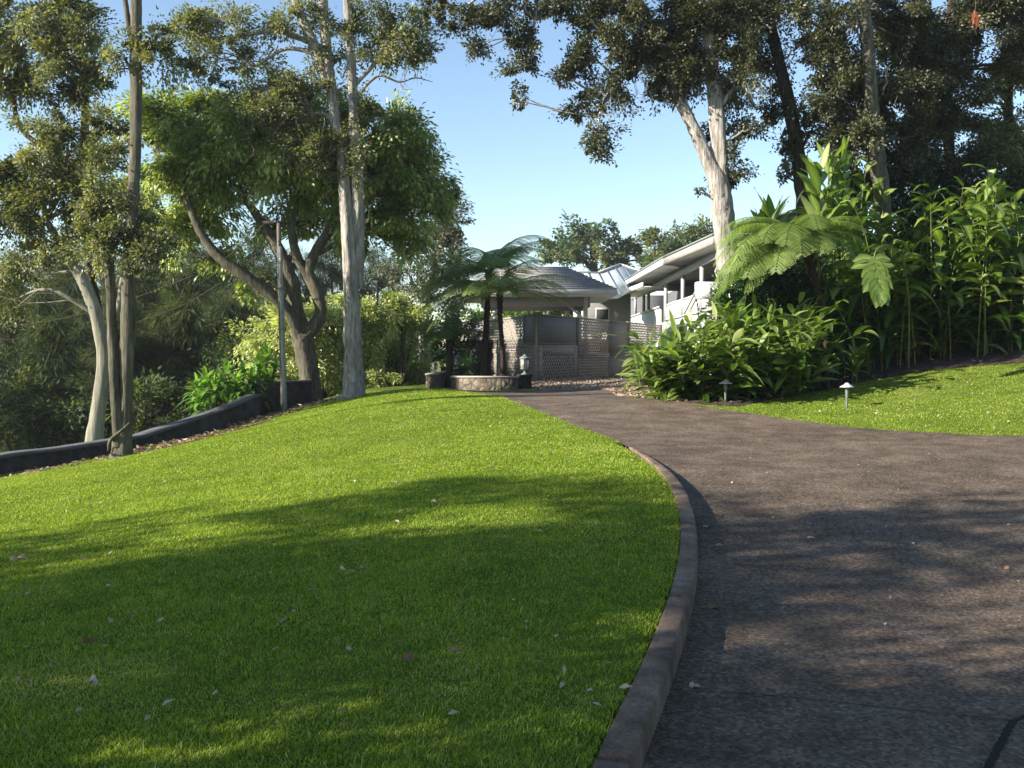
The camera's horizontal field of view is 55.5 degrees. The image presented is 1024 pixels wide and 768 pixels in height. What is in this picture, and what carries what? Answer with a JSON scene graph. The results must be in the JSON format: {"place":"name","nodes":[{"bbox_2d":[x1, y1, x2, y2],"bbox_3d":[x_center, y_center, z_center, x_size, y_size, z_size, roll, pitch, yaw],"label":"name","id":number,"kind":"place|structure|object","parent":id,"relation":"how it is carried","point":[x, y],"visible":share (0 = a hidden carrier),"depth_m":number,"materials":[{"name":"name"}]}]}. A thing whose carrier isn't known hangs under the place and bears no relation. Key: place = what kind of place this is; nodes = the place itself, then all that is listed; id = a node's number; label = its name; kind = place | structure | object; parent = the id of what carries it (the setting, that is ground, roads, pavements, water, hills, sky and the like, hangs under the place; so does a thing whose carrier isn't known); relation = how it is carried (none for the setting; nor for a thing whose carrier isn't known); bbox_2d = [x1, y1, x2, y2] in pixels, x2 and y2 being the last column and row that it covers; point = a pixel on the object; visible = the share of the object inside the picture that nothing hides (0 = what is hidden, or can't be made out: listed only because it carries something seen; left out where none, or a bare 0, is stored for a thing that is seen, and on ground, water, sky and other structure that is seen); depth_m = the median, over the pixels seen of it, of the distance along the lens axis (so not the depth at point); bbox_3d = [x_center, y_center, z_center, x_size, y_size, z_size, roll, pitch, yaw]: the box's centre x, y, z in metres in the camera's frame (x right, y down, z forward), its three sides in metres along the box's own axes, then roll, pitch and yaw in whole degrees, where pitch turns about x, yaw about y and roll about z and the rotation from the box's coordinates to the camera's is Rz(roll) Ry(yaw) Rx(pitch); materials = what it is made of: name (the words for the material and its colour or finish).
{"place":"outdoors","nodes":[
{"label":"outdoors","id":0,"kind":"place"},
{"bbox_2d":[0,349,1023,767],"bbox_3d":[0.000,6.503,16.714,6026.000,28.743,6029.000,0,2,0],"label":"ground","id":1,"kind":"structure","parent":0,"point":[534,527],"depth_m":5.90,"materials":[{"name":"green plant"}]},
{"bbox_2d":[10,555,28,560],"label":"fallen leaf","id":2,"kind":"object","parent":1,"relation":"on","point":[14,558],"visible":1,"depth_m":7.53,"materials":[{"name":"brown plant"}]},
{"bbox_2d":[0,230,54,350],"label":"ironwood tree","id":3,"kind":"object","parent":1,"relation":"on","point":[4,251],"visible":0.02,"depth_m":56.35,"materials":[{"name":"green plant"}]},
{"bbox_2d":[0,267,57,451],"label":"ironwood tree","id":4,"kind":"object","parent":1,"relation":"on","point":[11,335],"visible":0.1,"depth_m":41.26,"materials":[{"name":"green plant"}]},
{"bbox_2d":[0,280,88,452],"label":"ironwood tree","id":5,"kind":"object","parent":1,"relation":"on","point":[50,355],"visible":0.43,"depth_m":35.36,"materials":[{"name":"green plant"}]},
{"bbox_2d":[0,338,110,450],"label":"dark shrub","id":6,"kind":"object","parent":1,"relation":"on","point":[21,428],"visible":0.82,"depth_m":32.75,"materials":[{"name":"green plant"}]},
{"bbox_2d":[14,248,101,387],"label":"ironwood tree","id":7,"kind":"object","parent":1,"relation":"on","point":[67,286],"visible":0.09,"depth_m":46.22,"materials":[{"name":"green plant"}]},
{"bbox_2d":[0,0,123,311],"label":"tall olive tree","id":8,"kind":"object","parent":1,"relation":"on","point":[55,22],"visible":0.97,"depth_m":24.02,"materials":[{"name":"green plant"}]},
{"bbox_2d":[44,234,84,310],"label":"ironwood tree","id":9,"kind":"object","parent":1,"relation":"on","point":[70,279],"depth_m":59.91,"materials":[{"name":"green plant"}]},
{"bbox_2d":[0,92,150,441],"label":"white trunk tree","id":10,"kind":"object","parent":1,"relation":"on","point":[18,200],"visible":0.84,"depth_m":22.24,"materials":[{"name":"green plant"}]},
{"bbox_2d":[51,289,110,429],"bbox_3d":[-17.488,0.033,39.830,4.640,8.103,4.092,0,2,0],"label":"ironwood tree","id":11,"kind":"object","parent":1,"relation":"on","point":[86,327],"visible":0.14,"depth_m":39.60,"materials":[{"name":"green plant"}]},
{"bbox_2d":[83,638,96,642],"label":"fallen leaf","id":12,"kind":"object","parent":1,"relation":"on","point":[86,640],"visible":1,"depth_m":5.16,"materials":[{"name":"brown plant"}]},
{"bbox_2d":[86,674,97,685],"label":"fallen leaf","id":13,"kind":"object","parent":1,"relation":"on","point":[93,679],"visible":1,"depth_m":4.52,"materials":[{"name":"plant"}]},
{"bbox_2d":[70,252,121,328],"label":"ironwood tree","id":14,"kind":"object","parent":1,"relation":"on","point":[101,284],"visible":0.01,"depth_m":57.26,"materials":[{"name":"green plant"}]},
{"bbox_2d":[70,282,151,435],"bbox_3d":[-15.469,-0.379,38.077,4.836,7.595,4.556,0,2,0],"label":"ironwood tree","id":15,"kind":"object","parent":1,"relation":"on","point":[92,356],"visible":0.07,"depth_m":37.41,"materials":[{"name":"green plant"}]},
{"bbox_2d":[87,268,162,324],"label":"ironwood tree","id":16,"kind":"object","parent":1,"relation":"on","point":[117,289],"depth_m":54.92,"materials":[{"name":"green plant"}]},
{"bbox_2d":[47,0,211,458],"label":"paperbark tree","id":17,"kind":"object","parent":1,"relation":"on","point":[138,233],"visible":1,"depth_m":19.03,"materials":[{"name":"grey plant"}]},
{"bbox_2d":[0,393,261,473],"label":"wall","id":18,"kind":"structure","parent":1,"relation":"on","point":[245,408],"depth_m":22.28,"materials":[{"name":"grey concrete"}]},
{"bbox_2d":[52,355,236,438],"bbox_3d":[-12.176,0.870,32.755,7.518,3.751,4.527,0,2,0],"label":"dark shrub","id":19,"kind":"object","parent":1,"relation":"on","point":[160,402],"visible":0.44,"depth_m":32.59,"materials":[{"name":"green plant"}]},
{"bbox_2d":[90,248,198,381],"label":"ironwood tree","id":20,"kind":"object","parent":1,"relation":"on","point":[142,289],"visible":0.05,"depth_m":43.63,"materials":[{"name":"green plant"}]},
{"bbox_2d":[1,395,340,477],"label":"leaf litter","id":21,"kind":"object","parent":1,"relation":"on","point":[170,443],"visible":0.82,"depth_m":21.99,"materials":[{"name":"brown plant"}]},
{"bbox_2d":[152,252,191,305],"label":"ironwood tree","id":22,"kind":"object","parent":1,"relation":"on","point":[174,268],"depth_m":59.66,"materials":[{"name":"green plant"}]},
{"bbox_2d":[133,260,225,423],"bbox_3d":[-12.879,-0.990,37.948,5.815,8.364,4.186,0,2,0],"label":"ironwood tree","id":23,"kind":"object","parent":1,"relation":"on","point":[183,331],"visible":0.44,"depth_m":37.51,"materials":[{"name":"green plant"}]},
{"bbox_2d":[173,244,211,304],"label":"ironwood tree","id":24,"kind":"object","parent":1,"relation":"on","point":[192,260],"depth_m":61.11,"materials":[{"name":"green plant"}]},
{"bbox_2d":[176,372,218,415],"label":"ti plant","id":25,"kind":"object","parent":1,"relation":"on","point":[197,393],"visible":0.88,"depth_m":24.70,"materials":[{"name":"green plant"}]},
{"bbox_2d":[188,365,228,409],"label":"ti plant","id":26,"kind":"object","parent":1,"relation":"on","point":[213,380],"visible":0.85,"depth_m":24.83,"materials":[{"name":"green plant"}]},
{"bbox_2d":[173,241,254,368],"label":"ironwood tree","id":27,"kind":"object","parent":1,"relation":"on","point":[215,278],"visible":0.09,"depth_m":48.66,"materials":[{"name":"green plant"}]},
{"bbox_2d":[180,327,252,396],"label":"dark shrub","id":28,"kind":"object","parent":1,"relation":"on","point":[227,349],"visible":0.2,"depth_m":34.24,"materials":[{"name":"green plant"}]},
{"bbox_2d":[203,358,248,405],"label":"ti plant","id":29,"kind":"object","parent":1,"relation":"on","point":[232,377],"visible":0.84,"depth_m":24.97,"materials":[{"name":"green plant"}]},
{"bbox_2d":[184,275,286,396],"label":"ironwood tree","id":30,"kind":"object","parent":1,"relation":"on","point":[230,305],"visible":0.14,"depth_m":41.24,"materials":[{"name":"green plant"}]},
{"bbox_2d":[220,360,268,404],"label":"ti plant","id":31,"kind":"object","parent":1,"relation":"on","point":[251,374],"visible":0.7,"depth_m":25.19,"materials":[{"name":"green plant"}]},
{"bbox_2d":[245,341,291,408],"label":"ti plant","id":32,"kind":"object","parent":1,"relation":"on","point":[260,364],"visible":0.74,"depth_m":25.67,"materials":[{"name":"green plant"}]},
{"bbox_2d":[214,223,324,395],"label":"ironwood tree","id":33,"kind":"object","parent":1,"relation":"on","point":[254,253],"visible":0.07,"depth_m":53.49,"materials":[{"name":"green plant"}]},
{"bbox_2d":[263,221,289,410],"bbox_3d":[-6.053,-1.632,24.974,0.670,5.085,0.442,0,2,0],"label":"utility pole","id":34,"kind":"object","parent":1,"relation":"on","point":[282,357],"visible":0.88,"depth_m":24.84,"materials":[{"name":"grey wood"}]},
{"bbox_2d":[0,224,263,327],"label":"power cable","id":35,"kind":"object","parent":34,"relation":"attached to","point":[156,289],"visible":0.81,"depth_m":28.32,"materials":[{"name":"black rubber"}]},
{"bbox_2d":[4,240,279,339],"bbox_3d":[-13.544,-2.717,33.061,22.192,2.440,1.730,2,2,43],"label":"power cable","id":36,"kind":"object","parent":34,"relation":"attached to","point":[187,302],"visible":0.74,"depth_m":29.53,"materials":[{"name":"black rubber"}]},
{"bbox_2d":[248,380,311,414],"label":"wall","id":37,"kind":"structure","parent":1,"relation":"on","point":[299,391],"depth_m":26.18,"materials":[{"name":"grey concrete"}]},
{"bbox_2d":[96,59,466,401],"bbox_3d":[-7.053,-4.076,27.638,11.555,9.746,5.235,0,2,0],"label":"spreading tree","id":38,"kind":"object","parent":1,"relation":"on","point":[199,164],"visible":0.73,"depth_m":26.86,"materials":[{"name":"green plant"}]},
{"bbox_2d":[224,288,343,394],"bbox_3d":[-7.120,-1.060,30.971,4.142,3.976,3.557,0,2,0],"label":"flowering shrub","id":39,"kind":"object","parent":1,"relation":"on","point":[267,333],"visible":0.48,"depth_m":30.72,"materials":[{"name":"green plant"}]},
{"bbox_2d":[149,0,445,399],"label":"paperbark tree","id":40,"kind":"object","parent":1,"relation":"on","point":[283,91],"visible":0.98,"depth_m":25.27,"materials":[{"name":"green plant"}]},
{"bbox_2d":[253,241,341,398],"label":"ironwood tree","id":41,"kind":"object","parent":1,"relation":"on","point":[303,287],"visible":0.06,"depth_m":55.47,"materials":[{"name":"green plant"}]},
{"bbox_2d":[297,237,394,394],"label":"ironwood tree","id":42,"kind":"object","parent":1,"relation":"on","point":[331,271],"visible":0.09,"depth_m":57.41,"materials":[{"name":"green plant"}]},
{"bbox_2d":[317,291,409,396],"bbox_3d":[-5.254,-1.128,32.131,3.981,3.967,3.118,0,2,0],"label":"flowering shrub","id":43,"kind":"object","parent":1,"relation":"on","point":[377,327],"visible":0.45,"depth_m":31.63,"materials":[{"name":"green plant"}]},
{"bbox_2d":[338,244,437,372],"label":"ironwood tree","id":44,"kind":"object","parent":1,"relation":"on","point":[382,282],"visible":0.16,"depth_m":57.44,"materials":[{"name":"green plant"}]},
{"bbox_2d":[364,289,443,388],"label":"flowering shrub","id":45,"kind":"object","parent":1,"relation":"on","point":[413,375],"visible":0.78,"depth_m":32.48,"materials":[{"name":"green plant"}]},
{"bbox_2d":[403,651,415,660],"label":"fallen leaf","id":46,"kind":"object","parent":1,"relation":"on","point":[408,655],"visible":1,"depth_m":4.68,"materials":[{"name":"brown plant"}]},
{"bbox_2d":[370,186,476,380],"bbox_3d":[-2.925,-3.567,33.982,3.669,7.402,2.700,0,2,13],"label":"grey leaved tree","id":47,"kind":"object","parent":1,"relation":"on","point":[452,242],"visible":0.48,"depth_m":33.73,"materials":[{"name":"plant"}]},
{"bbox_2d":[400,316,492,386],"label":"tree fern","id":48,"kind":"object","parent":1,"relation":"on","point":[443,332],"visible":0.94,"depth_m":29.98,"materials":[{"name":"green plant"}]},
{"bbox_2d":[409,299,493,375],"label":"dark shrub","id":49,"kind":"object","parent":1,"relation":"on","point":[468,360],"visible":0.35,"depth_m":35.59,"materials":[{"name":"green plant"}]},
{"bbox_2d":[450,647,462,651],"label":"fallen leaf","id":50,"kind":"object","parent":1,"relation":"on","point":[455,648],"visible":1,"depth_m":4.80,"materials":[{"name":"brown plant"}]},
{"bbox_2d":[453,369,463,375],"bbox_3d":[-1.730,-0.155,31.011,0.400,0.668,0.400,0,2,0],"label":"pedestal","id":51,"kind":"object","parent":1,"relation":"on","point":[457,372],"visible":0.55,"depth_m":30.84,"materials":[{"name":"grey stone"}]},
{"bbox_2d":[454,354,461,368],"bbox_3d":[-1.730,-0.720,30.993,0.257,0.460,0.223,0,2,0],"label":"lantern","id":52,"kind":"object","parent":51,"relation":"on","point":[457,360],"visible":1,"depth_m":30.92,"materials":[{"name":"metal"}]},
{"bbox_2d":[425,370,518,390],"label":"planter wall","id":53,"kind":"structure","parent":1,"relation":"on","point":[438,379],"depth_m":27.61,"materials":[{"name":"stone"}]},
{"bbox_2d":[408,235,564,375],"bbox_3d":[-0.750,-2.227,29.571,4.871,4.791,3.633,0,2,0],"label":"tree fern","id":54,"kind":"object","parent":1,"relation":"on","point":[504,255],"visible":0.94,"depth_m":29.47,"materials":[{"name":"green plant"}]},
{"bbox_2d":[414,260,576,375],"bbox_3d":[-0.432,-1.771,28.560,4.836,3.970,3.316,0,2,0],"label":"tree fern","id":55,"kind":"object","parent":1,"relation":"on","point":[493,283],"visible":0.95,"depth_m":28.30,"materials":[{"name":"green plant"}]},
{"bbox_2d":[451,303,567,338],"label":"garden shrub","id":56,"kind":"object","parent":1,"relation":"on","point":[507,314],"visible":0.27,"depth_m":52.62,"materials":[{"name":"green plant"}]},
{"bbox_2d":[15,378,1023,719],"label":"lawn leaves","id":57,"kind":"object","parent":1,"relation":"on","point":[623,686],"visible":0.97,"depth_m":5.46,"materials":[{"name":"plant"}]},
{"bbox_2d":[517,374,532,388],"bbox_3d":[0.364,0.035,27.715,0.460,0.609,0.460,0,2,0],"label":"pedestal","id":58,"kind":"object","parent":1,"relation":"on","point":[525,381],"visible":0.73,"depth_m":27.52,"materials":[{"name":"grey stone"}]},
{"bbox_2d":[519,354,529,374],"bbox_3d":[0.364,-0.565,27.696,0.330,0.590,0.286,0,2,0],"label":"lantern","id":59,"kind":"object","parent":58,"relation":"on","point":[524,362],"visible":1,"depth_m":27.60,"materials":[{"name":"metal"}]},
{"bbox_2d":[453,267,635,375],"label":"pavilion","id":60,"kind":"structure","parent":1,"relation":"on","point":[585,291],"depth_m":43.22,"materials":[{"name":"grey wood"}]},
{"bbox_2d":[467,313,661,379],"bbox_3d":[0.693,-1.272,37.679,6.610,2.337,13.964,1,2,25],"label":"lattice screen","id":61,"kind":"object","parent":1,"relation":"on","point":[562,333],"visible":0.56,"depth_m":33.10,"materials":[{"name":"grey wood"}]},
{"bbox_2d":[531,209,656,338],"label":"tree","id":62,"kind":"object","parent":1,"relation":"on","point":[579,239],"visible":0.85,"depth_m":79.06,"materials":[{"name":"green plant"}]},
{"bbox_2d":[416,0,779,374],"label":"paperbark tree","id":63,"kind":"object","parent":1,"relation":"on","point":[681,70],"visible":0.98,"depth_m":22.63,"materials":[{"name":"green plant"}]},
{"bbox_2d":[532,367,684,401],"bbox_3d":[3.872,-0.343,29.269,8.329,0.967,19.883,-1,2,-17],"label":"gravel bed","id":64,"kind":"object","parent":1,"relation":"on","point":[591,386],"visible":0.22,"depth_m":27.89,"materials":[{"name":"grey gravel"}]},
{"bbox_2d":[634,213,713,268],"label":"tree","id":65,"kind":"object","parent":1,"relation":"on","point":[681,239],"visible":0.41,"depth_m":77.05,"materials":[{"name":"green plant"}]},
{"bbox_2d":[562,211,824,359],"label":"house","id":66,"kind":"structure","parent":1,"relation":"on","point":[684,274],"depth_m":51.34,"materials":[{"name":"white paint"}]},
{"bbox_2d":[595,308,608,319],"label":"window","id":67,"kind":"structure","parent":66,"relation":"in","point":[600,313],"depth_m":55.75,"materials":[{"name":"grey glass"}]},
{"bbox_2d":[591,300,805,402],"bbox_3d":[3.773,-0.611,19.560,4.504,2.314,4.152,0,2,0],"label":"shell ginger","id":68,"kind":"object","parent":1,"relation":"on","point":[671,370],"visible":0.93,"depth_m":19.06,"materials":[{"name":"green plant"}]},
{"bbox_2d":[750,187,789,316],"bbox_3d":[6.060,-2.330,22.873,0.923,4.510,1.419,0,2,13],"label":"tall ginger","id":69,"kind":"object","parent":1,"relation":"on","point":[768,210],"visible":0.38,"depth_m":22.90,"materials":[{"name":"green plant"}]},
{"bbox_2d":[607,325,1023,405],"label":"planting bed soil","id":70,"kind":"structure","parent":1,"relation":"on","point":[964,358],"depth_m":21.31,"materials":[{"name":"brown soil"}]},
{"bbox_2d":[719,379,732,401],"bbox_3d":[4.142,0.169,18.865,0.264,0.524,0.264,0,2,0],"label":"path light","id":71,"kind":"object","parent":70,"relation":"on","point":[727,382],"visible":0.92,"depth_m":18.83,"materials":[{"name":"grey metal"}]},
{"bbox_2d":[725,0,823,328],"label":"paperbark tree","id":72,"kind":"object","parent":70,"relation":"on","point":[793,146],"visible":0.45,"depth_m":23.66,"materials":[{"name":"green plant"}]},
{"bbox_2d":[696,252,876,376],"bbox_3d":[6.061,-1.376,21.885,4.082,3.594,2.284,0,2,0],"label":"hedge bush","id":73,"kind":"object","parent":70,"relation":"on","point":[772,286],"visible":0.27,"depth_m":21.45,"materials":[{"name":"green plant"}]},
{"bbox_2d":[698,292,879,400],"bbox_3d":[5.365,-0.808,19.785,3.496,2.446,4.021,0,2,0],"label":"shell ginger","id":74,"kind":"object","parent":70,"relation":"on","point":[798,361],"visible":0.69,"depth_m":19.47,"materials":[{"name":"green plant"}]},
{"bbox_2d":[713,214,869,390],"bbox_3d":[5.755,-1.677,20.352,3.226,3.814,2.893,0,2,0],"label":"tree fern","id":75,"kind":"object","parent":70,"relation":"on","point":[771,238],"visible":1,"depth_m":19.69,"materials":[{"name":"green plant"}]},
{"bbox_2d":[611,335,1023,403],"bbox_3d":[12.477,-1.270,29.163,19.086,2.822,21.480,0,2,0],"label":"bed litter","id":76,"kind":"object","parent":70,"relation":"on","point":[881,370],"visible":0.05,"depth_m":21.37,"materials":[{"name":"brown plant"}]},
{"bbox_2d":[788,134,856,375],"bbox_3d":[6.877,-2.781,21.560,1.549,5.584,1.777,0,2,0],"label":"tall ginger","id":77,"kind":"object","parent":70,"relation":"on","point":[819,200],"visible":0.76,"depth_m":21.35,"materials":[{"name":"green plant"}]},
{"bbox_2d":[818,266,858,353],"bbox_3d":[6.801,-1.542,20.261,0.874,1.818,0.018,0,2,0],"label":"bare cane","id":78,"kind":"object","parent":70,"relation":"on","point":[840,312],"visible":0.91,"depth_m":20.26,"materials":[{"name":"brown plant"}]},
{"bbox_2d":[795,154,910,376],"bbox_3d":[7.882,-2.745,22.116,2.697,5.240,3.808,0,2,0],"label":"tall ginger","id":79,"kind":"object","parent":70,"relation":"on","point":[854,299],"visible":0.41,"depth_m":21.54,"materials":[{"name":"green plant"}]},
{"bbox_2d":[834,338,872,383],"bbox_3d":[7.314,-0.479,20.675,0.776,1.032,1.171,0,2,0],"label":"ginger","id":80,"kind":"object","parent":70,"relation":"on","point":[854,357],"visible":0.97,"depth_m":20.68,"materials":[{"name":"green plant"}]},
{"bbox_2d":[767,0,967,359],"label":"paperbark tree","id":81,"kind":"object","parent":70,"relation":"on","point":[867,120],"visible":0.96,"depth_m":22.95,"materials":[{"name":"green plant"}]},
{"bbox_2d":[851,244,909,368],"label":"split leaf plant","id":82,"kind":"object","parent":70,"relation":"on","point":[876,283],"visible":1,"depth_m":18.43,"materials":[{"name":"green plant"}]},
{"bbox_2d":[819,176,950,372],"bbox_3d":[8.285,-2.505,21.875,2.547,4.605,4.482,2,2,41],"label":"tall ginger","id":83,"kind":"object","parent":70,"relation":"on","point":[890,312],"visible":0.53,"depth_m":21.45,"materials":[{"name":"green plant"}]},
{"bbox_2d":[855,181,986,364],"bbox_3d":[9.446,-2.505,22.186,2.629,4.253,3.364,1,2,31],"label":"tall ginger","id":84,"kind":"object","parent":70,"relation":"on","point":[939,272],"visible":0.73,"depth_m":21.91,"materials":[{"name":"green plant"}]},
{"bbox_2d":[893,0,1023,329],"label":"paperbark tree","id":85,"kind":"object","parent":70,"relation":"on","point":[966,37],"visible":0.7,"depth_m":24.46,"materials":[{"name":"green plant"}]},
{"bbox_2d":[915,175,1023,359],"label":"tall ginger","id":86,"kind":"object","parent":70,"relation":"on","point":[970,216],"visible":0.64,"depth_m":21.38,"materials":[{"name":"green plant"}]},
{"bbox_2d":[932,179,1023,353],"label":"tall ginger","id":87,"kind":"object","parent":70,"relation":"on","point":[1000,274],"visible":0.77,"depth_m":21.45,"materials":[{"name":"green plant"}]},
{"bbox_2d":[958,13,1023,231],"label":"olive tree","id":88,"kind":"object","parent":70,"relation":"on","point":[1010,127],"visible":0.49,"depth_m":25.49,"materials":[{"name":"green plant"}]},
{"bbox_2d":[963,163,1023,345],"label":"tall ginger","id":89,"kind":"object","parent":70,"relation":"on","point":[1000,215],"visible":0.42,"depth_m":21.58,"materials":[{"name":"green plant"}]},
{"bbox_2d":[840,383,853,407],"bbox_3d":[6.135,0.236,17.816,0.264,0.524,0.264,0,2,0],"label":"path light","id":90,"kind":"object","parent":1,"relation":"on","point":[847,386],"visible":0.93,"depth_m":17.79,"materials":[{"name":"grey metal"}]},
{"bbox_2d":[813,149,986,334],"bbox_3d":[9.508,-3.563,24.861,5.299,5.409,3.880,-1,2,-20],"label":"shade shrub","id":91,"kind":"object","parent":1,"relation":"on","point":[901,193],"visible":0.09,"depth_m":23.99,"materials":[{"name":"green plant"}]},
{"bbox_2d":[845,244,994,349],"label":"shade shrub","id":92,"kind":"object","parent":1,"relation":"on","point":[913,310],"depth_m":25.37,"materials":[{"name":"green plant"}]},
{"bbox_2d":[897,157,1023,327],"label":"shade shrub","id":93,"kind":"object","parent":1,"relation":"on","point":[1011,182],"visible":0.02,"depth_m":24.39,"materials":[{"name":"green plant"}]},
{"bbox_3d":[-2.464,-0.072,31.013,0.300,0.572,0.300,0,2,0],"label":"pedestal","id":94,"kind":"object","parent":1,"relation":"on","visible":0},
{"bbox_2d":[432,361,437,371],"bbox_3d":[-2.464,-0.542,30.998,0.205,0.366,0.177,0,2,0],"label":"lantern","id":95,"kind":"object","parent":94,"relation":"on","point":[434,365],"visible":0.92,"depth_m":30.94,"materials":[{"name":"metal"}]},
{"bbox_2d":[0,0,1023,346],"label":"sky","id":96,"kind":"structure","parent":0,"point":[519,170],"materials":[{"name":"blue"}]},
{"bbox_2d":[329,389,1023,767],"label":"driveway","id":97,"kind":"structure","parent":0,"point":[951,639],"depth_m":6.73,"materials":[{"name":"grey asphalt"}]},
{"bbox_2d":[592,447,697,767],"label":"kerb","id":98,"kind":"structure","parent":97,"relation":"on","point":[628,739],"depth_m":4.75,"materials":[{"name":"concrete"}]},
{"bbox_2d":[689,681,700,686],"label":"fallen leaf","id":99,"kind":"object","parent":97,"relation":"on","point":[691,684],"visible":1,"depth_m":4.75,"materials":[{"name":"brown plant"}]},
{"bbox_2d":[708,604,717,608],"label":"fallen leaf","id":100,"kind":"object","parent":97,"relation":"on","point":[710,606],"visible":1,"depth_m":6.15,"materials":[{"name":"brown plant"}]},
{"bbox_2d":[671,689,1023,767],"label":"driveway joint","id":101,"kind":"object","parent":97,"relation":"on","point":[997,748],"visible":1,"depth_m":4.18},
{"bbox_2d":[972,0,978,28],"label":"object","id":102,"kind":"object","parent":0,"point":[975,19],"visible":1,"depth_m":15.82,"materials":[{"name":"orange plant"}]}
]}

